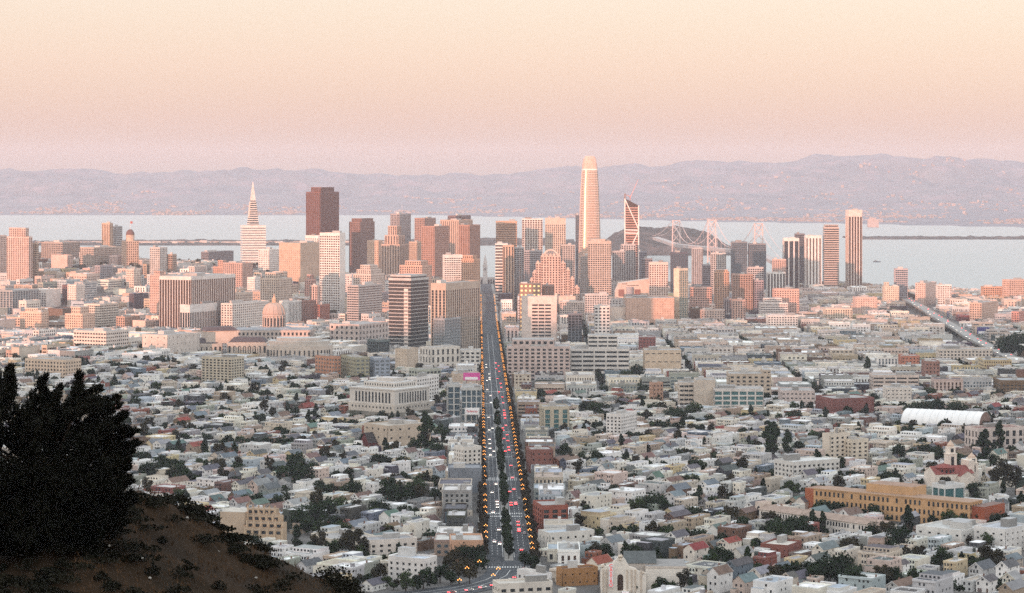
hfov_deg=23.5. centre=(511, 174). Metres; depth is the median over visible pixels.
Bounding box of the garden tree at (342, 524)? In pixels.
[335,520,346,527]
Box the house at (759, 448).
[756,444,764,451]
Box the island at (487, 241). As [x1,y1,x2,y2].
[33,238,574,245]
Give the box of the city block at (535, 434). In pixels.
[526,432,546,437]
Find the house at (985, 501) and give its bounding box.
[966,497,987,503]
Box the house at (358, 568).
[330,562,364,582]
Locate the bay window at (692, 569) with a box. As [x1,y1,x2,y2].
[690,567,694,573]
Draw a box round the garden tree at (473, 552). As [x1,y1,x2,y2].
[465,544,488,564]
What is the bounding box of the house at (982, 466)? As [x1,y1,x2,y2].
[978,463,985,472]
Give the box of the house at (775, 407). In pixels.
[766,403,789,411]
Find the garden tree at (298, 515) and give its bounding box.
[289,506,313,523]
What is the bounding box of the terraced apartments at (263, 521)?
[220,505,286,539]
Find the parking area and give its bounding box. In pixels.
[431,433,489,438]
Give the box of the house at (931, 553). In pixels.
[926,550,948,563]
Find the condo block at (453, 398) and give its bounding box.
[447,378,459,415]
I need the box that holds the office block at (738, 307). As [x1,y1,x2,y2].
[732,298,745,318]
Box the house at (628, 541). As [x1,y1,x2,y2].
[618,539,639,554]
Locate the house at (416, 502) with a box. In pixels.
[407,497,433,508]
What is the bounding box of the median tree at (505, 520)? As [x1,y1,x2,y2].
[501,519,511,527]
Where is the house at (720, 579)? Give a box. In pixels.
[706,564,732,592]
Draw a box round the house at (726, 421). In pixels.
[716,417,739,425]
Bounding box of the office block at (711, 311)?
[700,304,724,320]
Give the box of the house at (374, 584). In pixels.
[358,576,386,591]
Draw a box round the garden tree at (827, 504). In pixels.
[820,501,830,508]
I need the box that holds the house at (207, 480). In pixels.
[196,475,226,487]
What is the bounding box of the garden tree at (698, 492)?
[695,485,702,501]
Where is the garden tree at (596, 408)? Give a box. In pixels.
[585,401,603,413]
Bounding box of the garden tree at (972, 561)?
[969,557,980,563]
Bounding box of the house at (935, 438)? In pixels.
[921,435,946,442]
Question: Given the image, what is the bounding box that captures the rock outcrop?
[346,409,433,416]
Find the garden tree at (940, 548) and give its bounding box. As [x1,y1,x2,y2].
[931,545,947,566]
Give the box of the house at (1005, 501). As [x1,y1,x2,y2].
[992,498,1009,512]
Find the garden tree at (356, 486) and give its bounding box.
[342,479,362,492]
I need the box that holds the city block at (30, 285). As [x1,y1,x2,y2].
[14,283,37,288]
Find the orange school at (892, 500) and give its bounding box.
[805,481,1004,523]
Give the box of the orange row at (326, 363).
[315,353,340,377]
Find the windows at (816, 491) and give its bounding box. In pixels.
[816,491,981,522]
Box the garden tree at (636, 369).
[628,364,645,374]
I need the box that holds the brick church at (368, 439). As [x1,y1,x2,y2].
[361,432,377,446]
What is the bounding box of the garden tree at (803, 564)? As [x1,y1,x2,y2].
[799,558,815,568]
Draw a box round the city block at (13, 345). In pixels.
[0,344,25,348]
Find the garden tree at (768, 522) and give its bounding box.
[759,517,780,530]
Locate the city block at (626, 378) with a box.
[608,375,639,386]
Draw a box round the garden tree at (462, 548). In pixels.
[453,542,467,560]
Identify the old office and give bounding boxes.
[519,282,540,330]
[542,283,553,294]
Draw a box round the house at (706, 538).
[684,534,713,542]
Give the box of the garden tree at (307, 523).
[299,518,314,534]
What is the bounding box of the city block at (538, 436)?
[529,435,549,437]
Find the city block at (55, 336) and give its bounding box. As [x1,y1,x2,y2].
[36,334,72,339]
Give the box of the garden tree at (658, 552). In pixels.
[655,546,660,558]
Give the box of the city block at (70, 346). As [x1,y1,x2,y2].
[67,344,91,348]
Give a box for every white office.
[279,298,301,322]
[460,346,480,369]
[883,383,911,401]
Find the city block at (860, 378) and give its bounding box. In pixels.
[853,374,868,381]
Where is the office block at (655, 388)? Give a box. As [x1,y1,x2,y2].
[649,380,662,400]
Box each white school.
[916,518,980,545]
[965,423,1023,448]
[974,517,1023,549]
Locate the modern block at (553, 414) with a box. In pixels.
[539,401,569,430]
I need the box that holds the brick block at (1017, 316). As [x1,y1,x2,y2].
[1011,308,1023,322]
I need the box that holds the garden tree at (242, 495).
[241,492,254,499]
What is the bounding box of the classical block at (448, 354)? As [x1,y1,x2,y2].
[420,344,459,365]
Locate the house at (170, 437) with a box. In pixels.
[146,434,175,439]
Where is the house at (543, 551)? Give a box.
[539,547,546,555]
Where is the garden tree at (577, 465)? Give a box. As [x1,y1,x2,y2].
[572,458,583,473]
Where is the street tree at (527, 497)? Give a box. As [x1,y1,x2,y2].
[524,495,531,500]
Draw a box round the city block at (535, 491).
[534,482,564,499]
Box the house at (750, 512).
[736,505,757,520]
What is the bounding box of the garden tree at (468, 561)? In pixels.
[457,557,473,575]
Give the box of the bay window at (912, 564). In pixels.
[910,560,914,568]
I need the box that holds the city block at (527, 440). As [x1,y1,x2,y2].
[525,438,552,458]
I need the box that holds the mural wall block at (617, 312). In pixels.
[610,304,624,319]
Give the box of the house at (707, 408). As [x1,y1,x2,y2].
[700,405,716,410]
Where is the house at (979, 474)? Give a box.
[978,468,981,481]
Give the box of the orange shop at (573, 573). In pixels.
[556,560,597,585]
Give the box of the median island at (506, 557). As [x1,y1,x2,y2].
[502,523,513,560]
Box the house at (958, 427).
[938,423,962,433]
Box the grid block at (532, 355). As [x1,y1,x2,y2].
[507,338,569,379]
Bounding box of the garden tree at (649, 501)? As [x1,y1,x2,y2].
[640,496,653,507]
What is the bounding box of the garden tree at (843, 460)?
[838,456,846,468]
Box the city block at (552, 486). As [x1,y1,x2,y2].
[538,483,563,499]
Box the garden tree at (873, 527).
[867,521,878,532]
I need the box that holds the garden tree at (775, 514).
[767,510,781,520]
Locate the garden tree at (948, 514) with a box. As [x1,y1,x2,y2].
[940,509,955,519]
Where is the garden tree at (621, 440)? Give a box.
[618,434,624,445]
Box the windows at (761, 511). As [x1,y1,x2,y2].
[761,511,877,532]
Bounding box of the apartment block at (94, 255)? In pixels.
[80,245,121,265]
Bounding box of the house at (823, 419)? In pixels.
[809,416,825,422]
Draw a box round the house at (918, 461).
[897,455,922,467]
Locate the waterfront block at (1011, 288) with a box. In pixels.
[1002,277,1023,298]
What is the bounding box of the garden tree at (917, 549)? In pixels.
[909,544,926,554]
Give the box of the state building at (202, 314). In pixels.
[180,301,216,328]
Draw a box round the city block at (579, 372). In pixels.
[565,372,592,373]
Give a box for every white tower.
[126,267,140,287]
[240,223,265,262]
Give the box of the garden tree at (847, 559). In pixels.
[836,550,855,567]
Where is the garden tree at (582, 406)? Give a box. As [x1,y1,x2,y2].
[578,399,591,410]
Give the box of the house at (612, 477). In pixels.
[594,470,627,484]
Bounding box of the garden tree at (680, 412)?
[670,406,687,419]
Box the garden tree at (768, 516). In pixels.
[760,512,775,518]
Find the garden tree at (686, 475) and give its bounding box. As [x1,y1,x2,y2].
[680,473,691,478]
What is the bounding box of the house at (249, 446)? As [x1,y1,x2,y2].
[241,441,271,452]
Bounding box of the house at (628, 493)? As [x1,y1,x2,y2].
[609,486,645,503]
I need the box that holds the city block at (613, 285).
[611,281,615,296]
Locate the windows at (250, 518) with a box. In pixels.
[249,517,277,520]
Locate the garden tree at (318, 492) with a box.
[309,487,324,503]
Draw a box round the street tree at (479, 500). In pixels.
[476,497,484,506]
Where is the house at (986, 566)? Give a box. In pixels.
[969,558,995,576]
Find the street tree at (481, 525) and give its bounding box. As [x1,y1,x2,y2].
[477,523,486,532]
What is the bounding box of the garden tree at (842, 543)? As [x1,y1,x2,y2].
[839,538,851,547]
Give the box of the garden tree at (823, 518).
[819,511,826,530]
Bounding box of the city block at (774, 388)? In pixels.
[771,386,778,394]
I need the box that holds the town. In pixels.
[1,157,1023,223]
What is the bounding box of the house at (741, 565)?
[725,556,753,579]
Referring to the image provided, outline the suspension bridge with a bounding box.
[652,219,781,263]
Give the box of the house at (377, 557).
[366,555,381,563]
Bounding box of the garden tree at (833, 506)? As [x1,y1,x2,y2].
[829,502,842,510]
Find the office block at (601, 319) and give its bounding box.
[594,304,609,333]
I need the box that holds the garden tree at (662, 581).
[653,576,666,587]
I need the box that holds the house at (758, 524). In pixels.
[755,519,775,529]
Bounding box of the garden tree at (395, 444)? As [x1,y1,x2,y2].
[388,440,399,447]
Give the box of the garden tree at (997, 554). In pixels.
[981,548,1005,562]
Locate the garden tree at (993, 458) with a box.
[987,453,999,465]
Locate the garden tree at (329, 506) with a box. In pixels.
[317,497,336,521]
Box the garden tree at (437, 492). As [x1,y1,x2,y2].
[428,487,441,498]
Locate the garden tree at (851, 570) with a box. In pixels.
[839,564,867,580]
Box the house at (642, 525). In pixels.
[639,519,664,531]
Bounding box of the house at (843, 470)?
[840,468,850,472]
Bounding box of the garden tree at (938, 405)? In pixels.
[930,396,945,409]
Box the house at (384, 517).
[378,509,398,524]
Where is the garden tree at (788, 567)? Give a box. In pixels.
[783,563,795,572]
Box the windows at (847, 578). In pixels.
[842,578,875,587]
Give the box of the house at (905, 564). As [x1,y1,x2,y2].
[901,558,910,571]
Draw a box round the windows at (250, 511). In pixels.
[249,510,273,513]
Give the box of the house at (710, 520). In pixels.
[704,515,730,525]
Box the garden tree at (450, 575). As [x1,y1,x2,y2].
[444,570,457,584]
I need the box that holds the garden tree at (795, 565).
[791,560,800,570]
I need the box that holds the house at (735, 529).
[718,523,751,538]
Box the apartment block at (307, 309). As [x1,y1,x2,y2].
[302,298,315,323]
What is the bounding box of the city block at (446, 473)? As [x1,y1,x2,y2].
[445,463,452,477]
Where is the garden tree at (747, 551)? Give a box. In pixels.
[744,546,752,559]
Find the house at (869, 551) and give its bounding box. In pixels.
[857,544,899,569]
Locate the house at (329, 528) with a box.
[313,524,340,532]
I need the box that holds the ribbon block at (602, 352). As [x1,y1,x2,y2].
[570,334,628,375]
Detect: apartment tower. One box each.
[0,235,6,272]
[7,227,32,279]
[20,307,48,328]
[65,306,94,328]
[87,301,118,327]
[102,222,112,245]
[113,225,121,245]
[150,245,166,273]
[305,274,315,295]
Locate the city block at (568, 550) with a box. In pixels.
[557,541,579,563]
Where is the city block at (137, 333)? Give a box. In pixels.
[129,331,156,335]
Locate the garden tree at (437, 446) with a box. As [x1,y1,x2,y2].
[428,440,445,450]
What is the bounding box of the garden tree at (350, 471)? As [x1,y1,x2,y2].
[343,467,353,477]
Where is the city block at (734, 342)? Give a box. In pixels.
[728,340,753,345]
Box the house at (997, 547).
[976,545,1004,551]
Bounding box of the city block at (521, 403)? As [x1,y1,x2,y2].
[517,398,539,418]
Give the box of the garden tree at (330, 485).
[324,483,334,492]
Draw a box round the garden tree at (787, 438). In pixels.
[781,429,792,453]
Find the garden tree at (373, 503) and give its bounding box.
[367,499,386,509]
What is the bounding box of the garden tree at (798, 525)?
[788,515,810,530]
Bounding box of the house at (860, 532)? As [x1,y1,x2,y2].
[849,530,871,535]
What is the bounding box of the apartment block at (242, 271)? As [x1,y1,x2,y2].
[223,261,252,287]
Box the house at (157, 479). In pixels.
[140,474,167,485]
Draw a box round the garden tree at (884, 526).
[875,520,894,531]
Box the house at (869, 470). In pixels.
[849,465,877,476]
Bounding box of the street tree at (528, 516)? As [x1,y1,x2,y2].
[524,513,534,525]
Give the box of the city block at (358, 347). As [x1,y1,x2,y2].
[333,343,366,352]
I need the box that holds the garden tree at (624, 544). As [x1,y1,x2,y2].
[620,540,628,553]
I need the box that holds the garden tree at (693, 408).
[685,400,702,412]
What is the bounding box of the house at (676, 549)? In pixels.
[669,541,694,558]
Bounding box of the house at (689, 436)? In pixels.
[681,434,705,442]
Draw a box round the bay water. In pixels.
[0,215,1023,289]
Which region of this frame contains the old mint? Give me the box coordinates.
[349,376,430,412]
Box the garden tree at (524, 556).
[518,549,530,566]
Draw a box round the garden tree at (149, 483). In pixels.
[142,477,153,493]
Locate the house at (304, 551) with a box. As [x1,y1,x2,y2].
[285,544,329,560]
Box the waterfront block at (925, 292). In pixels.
[915,280,936,304]
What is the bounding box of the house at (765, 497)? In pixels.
[759,494,777,499]
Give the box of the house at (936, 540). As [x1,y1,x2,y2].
[927,534,951,547]
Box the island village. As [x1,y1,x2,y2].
[35,240,384,242]
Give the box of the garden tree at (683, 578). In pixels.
[676,568,690,587]
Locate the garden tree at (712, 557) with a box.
[702,551,719,560]
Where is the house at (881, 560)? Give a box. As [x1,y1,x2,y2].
[865,555,901,572]
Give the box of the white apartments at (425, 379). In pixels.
[407,372,438,399]
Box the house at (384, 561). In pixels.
[380,553,396,571]
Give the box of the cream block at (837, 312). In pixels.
[823,306,851,318]
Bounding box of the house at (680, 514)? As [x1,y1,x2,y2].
[664,509,691,520]
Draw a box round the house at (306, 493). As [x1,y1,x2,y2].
[294,490,315,503]
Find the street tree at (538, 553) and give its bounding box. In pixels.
[535,551,540,557]
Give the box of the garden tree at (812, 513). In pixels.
[809,509,816,519]
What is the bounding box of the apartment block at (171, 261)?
[167,252,176,272]
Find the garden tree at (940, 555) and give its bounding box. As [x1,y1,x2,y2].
[934,548,954,565]
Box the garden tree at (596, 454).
[589,450,605,458]
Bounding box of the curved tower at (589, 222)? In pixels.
[578,156,600,286]
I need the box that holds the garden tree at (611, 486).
[608,484,618,489]
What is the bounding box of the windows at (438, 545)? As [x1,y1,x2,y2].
[437,544,447,552]
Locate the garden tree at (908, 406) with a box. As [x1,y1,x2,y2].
[902,401,920,411]
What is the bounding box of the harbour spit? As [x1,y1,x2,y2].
[843,235,1023,239]
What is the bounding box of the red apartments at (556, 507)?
[533,496,567,532]
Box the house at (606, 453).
[598,450,620,457]
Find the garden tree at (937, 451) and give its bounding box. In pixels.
[929,446,943,458]
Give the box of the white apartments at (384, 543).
[360,532,416,556]
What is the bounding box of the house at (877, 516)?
[864,514,883,519]
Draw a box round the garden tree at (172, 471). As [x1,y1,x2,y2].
[165,468,176,477]
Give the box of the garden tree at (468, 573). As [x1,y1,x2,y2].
[459,564,477,583]
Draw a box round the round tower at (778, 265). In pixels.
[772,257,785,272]
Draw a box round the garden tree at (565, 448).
[555,442,571,454]
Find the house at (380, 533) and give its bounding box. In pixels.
[372,530,393,534]
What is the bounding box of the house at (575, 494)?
[564,490,581,499]
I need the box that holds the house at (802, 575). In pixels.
[795,569,808,582]
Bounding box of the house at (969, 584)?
[961,574,982,591]
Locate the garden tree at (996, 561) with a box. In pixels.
[992,557,999,564]
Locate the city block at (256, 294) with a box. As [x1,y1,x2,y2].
[239,289,259,299]
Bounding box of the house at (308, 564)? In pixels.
[296,557,321,573]
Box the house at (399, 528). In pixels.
[394,523,406,532]
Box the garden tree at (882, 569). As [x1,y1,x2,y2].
[872,564,894,579]
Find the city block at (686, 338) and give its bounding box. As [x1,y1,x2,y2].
[674,336,699,347]
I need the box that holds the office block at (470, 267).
[461,255,479,280]
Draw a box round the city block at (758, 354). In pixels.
[746,351,771,359]
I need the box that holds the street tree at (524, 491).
[521,490,530,497]
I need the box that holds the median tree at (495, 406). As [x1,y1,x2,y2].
[493,402,499,408]
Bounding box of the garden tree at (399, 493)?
[384,481,414,501]
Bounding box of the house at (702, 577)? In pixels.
[698,565,719,587]
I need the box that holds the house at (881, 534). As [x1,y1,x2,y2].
[871,532,895,544]
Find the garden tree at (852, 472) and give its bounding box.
[844,468,866,475]
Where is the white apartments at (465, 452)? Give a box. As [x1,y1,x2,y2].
[454,442,480,463]
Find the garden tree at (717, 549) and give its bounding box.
[708,543,725,561]
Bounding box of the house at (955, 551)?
[949,546,972,555]
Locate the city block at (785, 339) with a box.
[776,337,800,343]
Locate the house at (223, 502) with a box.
[216,501,228,503]
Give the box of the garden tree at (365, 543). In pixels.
[359,538,368,550]
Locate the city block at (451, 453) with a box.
[449,451,453,463]
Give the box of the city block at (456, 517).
[446,510,466,525]
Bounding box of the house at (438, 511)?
[419,506,441,516]
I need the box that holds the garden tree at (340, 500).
[331,495,347,505]
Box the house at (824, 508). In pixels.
[808,505,830,511]
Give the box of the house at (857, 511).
[838,506,862,516]
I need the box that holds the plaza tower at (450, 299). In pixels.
[431,280,479,347]
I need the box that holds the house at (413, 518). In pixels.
[404,516,421,523]
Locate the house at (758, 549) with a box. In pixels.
[753,546,769,550]
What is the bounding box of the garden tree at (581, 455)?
[577,451,587,459]
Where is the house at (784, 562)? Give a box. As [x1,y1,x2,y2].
[772,561,790,575]
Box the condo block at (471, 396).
[461,385,481,423]
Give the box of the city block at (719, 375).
[710,373,725,378]
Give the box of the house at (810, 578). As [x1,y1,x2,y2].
[803,574,823,581]
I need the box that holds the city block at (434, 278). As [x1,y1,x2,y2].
[432,276,442,282]
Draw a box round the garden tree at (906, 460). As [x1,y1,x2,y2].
[897,456,912,462]
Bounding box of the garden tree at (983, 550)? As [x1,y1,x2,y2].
[977,542,994,557]
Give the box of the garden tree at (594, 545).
[588,541,599,550]
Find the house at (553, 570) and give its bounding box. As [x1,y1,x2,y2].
[549,567,555,581]
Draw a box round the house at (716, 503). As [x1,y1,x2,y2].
[705,498,728,507]
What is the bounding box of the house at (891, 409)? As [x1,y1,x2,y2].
[876,405,902,413]
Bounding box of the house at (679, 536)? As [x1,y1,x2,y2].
[664,529,689,543]
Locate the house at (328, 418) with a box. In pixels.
[321,416,347,421]
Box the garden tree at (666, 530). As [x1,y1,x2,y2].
[659,527,671,532]
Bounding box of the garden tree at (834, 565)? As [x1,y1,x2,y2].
[811,550,846,581]
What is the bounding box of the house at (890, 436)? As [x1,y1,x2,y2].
[880,435,900,438]
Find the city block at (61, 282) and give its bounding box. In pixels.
[53,278,79,293]
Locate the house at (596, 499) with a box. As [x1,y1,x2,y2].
[580,491,611,508]
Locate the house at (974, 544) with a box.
[967,540,985,551]
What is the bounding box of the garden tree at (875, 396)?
[869,392,879,399]
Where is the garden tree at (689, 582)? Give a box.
[687,577,692,585]
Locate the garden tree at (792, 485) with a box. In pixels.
[784,480,800,493]
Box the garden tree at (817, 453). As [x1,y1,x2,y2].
[814,449,821,456]
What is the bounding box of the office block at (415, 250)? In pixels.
[409,240,420,259]
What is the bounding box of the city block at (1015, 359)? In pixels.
[1002,356,1023,361]
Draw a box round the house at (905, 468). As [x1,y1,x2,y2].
[886,462,915,474]
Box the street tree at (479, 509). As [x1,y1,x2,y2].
[476,507,486,517]
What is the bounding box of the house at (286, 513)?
[283,505,318,528]
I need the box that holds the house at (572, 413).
[570,410,578,417]
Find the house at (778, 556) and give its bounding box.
[776,552,779,561]
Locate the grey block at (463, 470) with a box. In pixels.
[448,462,481,492]
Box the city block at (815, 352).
[801,350,823,355]
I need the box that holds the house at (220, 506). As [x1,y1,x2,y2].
[212,504,228,509]
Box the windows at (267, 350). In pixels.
[267,350,329,356]
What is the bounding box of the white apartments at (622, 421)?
[606,409,636,434]
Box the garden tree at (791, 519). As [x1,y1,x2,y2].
[784,515,795,521]
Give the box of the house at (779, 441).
[765,437,782,443]
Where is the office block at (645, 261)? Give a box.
[641,257,652,278]
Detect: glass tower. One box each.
[731,240,746,290]
[748,242,765,289]
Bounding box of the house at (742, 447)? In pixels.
[730,444,756,451]
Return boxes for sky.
[0,0,1023,175]
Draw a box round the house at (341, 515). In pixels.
[325,514,345,520]
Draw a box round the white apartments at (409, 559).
[388,546,436,579]
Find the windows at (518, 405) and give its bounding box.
[518,405,538,416]
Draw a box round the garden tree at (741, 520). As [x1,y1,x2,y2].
[734,516,748,523]
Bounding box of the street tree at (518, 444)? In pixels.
[513,442,521,451]
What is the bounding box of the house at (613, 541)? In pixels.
[600,534,624,554]
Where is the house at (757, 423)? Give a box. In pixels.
[738,419,763,429]
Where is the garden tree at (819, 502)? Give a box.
[815,499,830,506]
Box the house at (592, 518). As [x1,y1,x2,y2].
[581,509,616,528]
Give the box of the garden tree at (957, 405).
[944,398,964,410]
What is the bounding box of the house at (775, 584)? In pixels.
[751,575,792,592]
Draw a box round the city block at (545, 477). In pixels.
[534,471,562,482]
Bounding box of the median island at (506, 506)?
[499,487,507,510]
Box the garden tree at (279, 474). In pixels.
[273,465,288,478]
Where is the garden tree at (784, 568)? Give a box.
[778,564,786,571]
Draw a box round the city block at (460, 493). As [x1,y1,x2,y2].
[443,484,471,514]
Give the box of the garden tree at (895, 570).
[887,566,903,579]
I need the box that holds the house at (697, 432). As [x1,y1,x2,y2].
[683,429,711,435]
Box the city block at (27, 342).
[6,340,47,345]
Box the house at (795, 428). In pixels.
[779,424,805,432]
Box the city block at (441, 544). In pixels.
[434,528,459,555]
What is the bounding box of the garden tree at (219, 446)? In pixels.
[213,442,228,451]
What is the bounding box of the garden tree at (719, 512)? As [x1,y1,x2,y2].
[714,510,726,515]
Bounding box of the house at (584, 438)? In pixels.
[570,435,595,444]
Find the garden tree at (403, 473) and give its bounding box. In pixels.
[400,471,410,478]
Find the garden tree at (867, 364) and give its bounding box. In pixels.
[863,356,870,371]
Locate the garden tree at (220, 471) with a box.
[217,466,229,476]
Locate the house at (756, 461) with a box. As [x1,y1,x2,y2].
[746,459,761,464]
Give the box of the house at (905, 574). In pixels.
[902,569,926,577]
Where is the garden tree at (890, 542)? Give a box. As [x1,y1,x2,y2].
[885,534,899,545]
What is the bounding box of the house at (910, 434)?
[897,431,922,439]
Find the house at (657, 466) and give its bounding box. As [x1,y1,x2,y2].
[644,463,668,470]
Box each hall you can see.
[142,330,199,354]
[200,326,237,353]
[227,336,268,356]
[236,295,313,338]
[267,337,332,356]
[364,419,430,450]
[395,346,417,368]
[624,295,673,324]
[643,346,680,373]
[713,385,763,408]
[760,534,801,557]
[778,385,814,404]
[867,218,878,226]
[901,408,990,424]
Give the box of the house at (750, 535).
[742,530,766,546]
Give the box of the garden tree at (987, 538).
[980,532,993,544]
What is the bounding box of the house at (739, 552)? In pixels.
[731,545,754,558]
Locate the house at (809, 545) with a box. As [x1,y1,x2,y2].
[803,541,821,548]
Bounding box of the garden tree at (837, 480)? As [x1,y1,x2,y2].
[832,473,845,486]
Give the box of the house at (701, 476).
[679,472,708,481]
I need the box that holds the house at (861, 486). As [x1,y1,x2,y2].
[848,485,865,488]
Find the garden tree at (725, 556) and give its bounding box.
[718,549,734,561]
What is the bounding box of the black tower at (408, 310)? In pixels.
[388,274,428,347]
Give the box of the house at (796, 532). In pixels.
[788,530,807,539]
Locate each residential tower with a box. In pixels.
[580,254,587,300]
[588,239,610,296]
[782,237,798,287]
[794,232,804,283]
[804,235,821,286]
[823,224,838,286]
[845,209,861,288]
[894,267,907,300]
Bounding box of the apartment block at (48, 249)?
[41,240,79,258]
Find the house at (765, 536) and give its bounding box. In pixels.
[757,531,776,546]
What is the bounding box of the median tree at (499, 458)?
[496,455,504,462]
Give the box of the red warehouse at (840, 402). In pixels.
[815,394,873,413]
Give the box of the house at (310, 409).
[300,408,320,417]
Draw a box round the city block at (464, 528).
[437,524,472,532]
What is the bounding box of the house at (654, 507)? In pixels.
[645,502,669,510]
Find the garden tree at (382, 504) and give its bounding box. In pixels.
[370,500,392,508]
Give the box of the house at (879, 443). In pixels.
[869,439,894,450]
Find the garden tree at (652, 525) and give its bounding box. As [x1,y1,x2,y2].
[644,520,657,531]
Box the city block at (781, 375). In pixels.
[771,374,794,376]
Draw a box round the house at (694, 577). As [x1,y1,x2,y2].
[686,574,696,583]
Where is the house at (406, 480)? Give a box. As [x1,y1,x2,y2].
[387,478,413,483]
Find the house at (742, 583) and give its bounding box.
[730,572,758,592]
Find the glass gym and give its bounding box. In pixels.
[932,480,964,497]
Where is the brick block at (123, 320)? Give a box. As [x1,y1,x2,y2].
[116,315,139,326]
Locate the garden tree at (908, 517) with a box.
[900,504,914,531]
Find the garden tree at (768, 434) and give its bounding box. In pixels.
[761,421,779,453]
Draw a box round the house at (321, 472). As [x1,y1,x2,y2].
[309,466,328,480]
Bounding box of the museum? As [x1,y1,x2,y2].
[615,278,648,303]
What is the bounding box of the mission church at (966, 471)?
[924,440,978,488]
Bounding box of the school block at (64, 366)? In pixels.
[25,357,80,378]
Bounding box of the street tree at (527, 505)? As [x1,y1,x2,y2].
[523,503,532,509]
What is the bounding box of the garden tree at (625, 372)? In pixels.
[619,369,631,374]
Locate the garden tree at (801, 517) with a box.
[796,513,808,520]
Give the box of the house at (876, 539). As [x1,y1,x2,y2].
[868,535,889,544]
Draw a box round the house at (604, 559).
[584,553,613,569]
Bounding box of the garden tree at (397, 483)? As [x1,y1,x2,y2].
[396,479,405,487]
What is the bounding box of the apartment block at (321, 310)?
[314,302,329,319]
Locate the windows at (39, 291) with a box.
[39,291,45,305]
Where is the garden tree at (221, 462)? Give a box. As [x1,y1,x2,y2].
[211,458,226,467]
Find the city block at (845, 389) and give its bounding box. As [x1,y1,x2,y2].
[825,386,858,393]
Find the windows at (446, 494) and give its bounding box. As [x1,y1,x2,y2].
[446,494,467,506]
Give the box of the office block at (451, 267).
[443,252,462,281]
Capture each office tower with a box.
[349,218,374,272]
[390,212,410,243]
[415,217,435,240]
[421,224,448,276]
[440,219,472,253]
[448,214,470,218]
[459,223,479,258]
[496,219,516,246]
[514,246,523,304]
[521,294,556,340]
[522,217,542,253]
[524,249,541,282]
[545,216,565,255]
[561,243,574,278]
[575,213,579,285]
[612,250,625,280]
[621,242,635,280]
[692,247,702,285]
[702,263,710,285]
[710,252,725,301]
[747,266,763,279]
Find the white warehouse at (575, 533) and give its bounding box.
[538,524,594,548]
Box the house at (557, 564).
[550,563,567,567]
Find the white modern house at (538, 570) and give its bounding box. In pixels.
[517,564,551,580]
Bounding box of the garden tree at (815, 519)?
[809,517,824,529]
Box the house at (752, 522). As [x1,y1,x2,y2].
[748,519,764,526]
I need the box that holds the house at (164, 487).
[150,483,185,494]
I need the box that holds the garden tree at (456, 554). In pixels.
[444,548,462,559]
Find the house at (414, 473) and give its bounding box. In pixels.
[407,471,429,480]
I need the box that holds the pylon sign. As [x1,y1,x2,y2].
[465,408,478,425]
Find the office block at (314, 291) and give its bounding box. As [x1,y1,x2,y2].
[310,284,319,303]
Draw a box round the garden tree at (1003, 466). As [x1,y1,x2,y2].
[995,458,1013,484]
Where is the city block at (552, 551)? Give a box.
[547,540,565,561]
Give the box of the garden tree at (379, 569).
[370,562,387,577]
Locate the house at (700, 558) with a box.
[696,554,709,561]
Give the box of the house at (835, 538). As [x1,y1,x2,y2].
[822,536,843,542]
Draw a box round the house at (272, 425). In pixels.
[263,420,291,433]
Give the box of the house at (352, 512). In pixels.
[340,504,366,520]
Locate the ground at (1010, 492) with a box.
[34,264,1023,592]
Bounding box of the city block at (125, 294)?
[122,291,149,295]
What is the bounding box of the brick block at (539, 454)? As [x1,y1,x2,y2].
[526,445,552,472]
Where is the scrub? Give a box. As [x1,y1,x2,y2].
[0,492,365,592]
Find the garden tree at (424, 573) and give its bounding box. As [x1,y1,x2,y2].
[412,567,436,588]
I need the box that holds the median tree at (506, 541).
[503,538,513,549]
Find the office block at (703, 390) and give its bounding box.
[694,376,715,405]
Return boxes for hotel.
[150,270,169,312]
[213,260,226,272]
[260,271,291,302]
[279,240,319,283]
[305,234,319,241]
[320,231,344,311]
[400,260,431,305]
[503,244,513,306]
[529,249,579,312]
[649,260,667,295]
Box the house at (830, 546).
[811,540,839,556]
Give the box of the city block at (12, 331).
[0,329,25,337]
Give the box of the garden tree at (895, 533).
[884,523,911,543]
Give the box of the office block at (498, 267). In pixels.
[495,242,507,304]
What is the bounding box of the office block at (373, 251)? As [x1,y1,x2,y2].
[367,239,382,268]
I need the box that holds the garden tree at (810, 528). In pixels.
[801,521,819,531]
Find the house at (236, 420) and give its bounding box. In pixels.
[220,415,243,427]
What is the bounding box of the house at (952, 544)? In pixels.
[940,541,964,549]
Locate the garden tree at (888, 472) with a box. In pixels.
[883,469,891,476]
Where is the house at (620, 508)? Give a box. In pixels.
[604,503,629,514]
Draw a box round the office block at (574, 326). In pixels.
[568,311,581,341]
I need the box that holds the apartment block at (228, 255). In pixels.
[201,250,233,261]
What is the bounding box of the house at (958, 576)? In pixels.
[945,570,964,585]
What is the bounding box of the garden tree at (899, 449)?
[890,441,905,456]
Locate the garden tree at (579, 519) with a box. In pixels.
[573,512,585,526]
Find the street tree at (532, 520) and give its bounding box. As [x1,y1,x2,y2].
[527,517,537,526]
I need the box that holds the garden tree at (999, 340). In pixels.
[993,334,1008,348]
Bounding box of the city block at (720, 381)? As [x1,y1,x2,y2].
[715,379,725,385]
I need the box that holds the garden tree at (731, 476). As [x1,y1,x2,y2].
[723,473,734,480]
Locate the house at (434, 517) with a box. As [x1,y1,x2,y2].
[425,514,441,520]
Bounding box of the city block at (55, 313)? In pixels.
[48,306,72,320]
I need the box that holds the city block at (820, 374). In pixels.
[819,373,849,384]
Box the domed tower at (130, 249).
[122,221,138,266]
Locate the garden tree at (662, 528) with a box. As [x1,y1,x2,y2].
[659,524,674,531]
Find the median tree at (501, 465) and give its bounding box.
[499,463,504,470]
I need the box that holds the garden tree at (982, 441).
[976,428,992,458]
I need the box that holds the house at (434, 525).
[430,520,445,531]

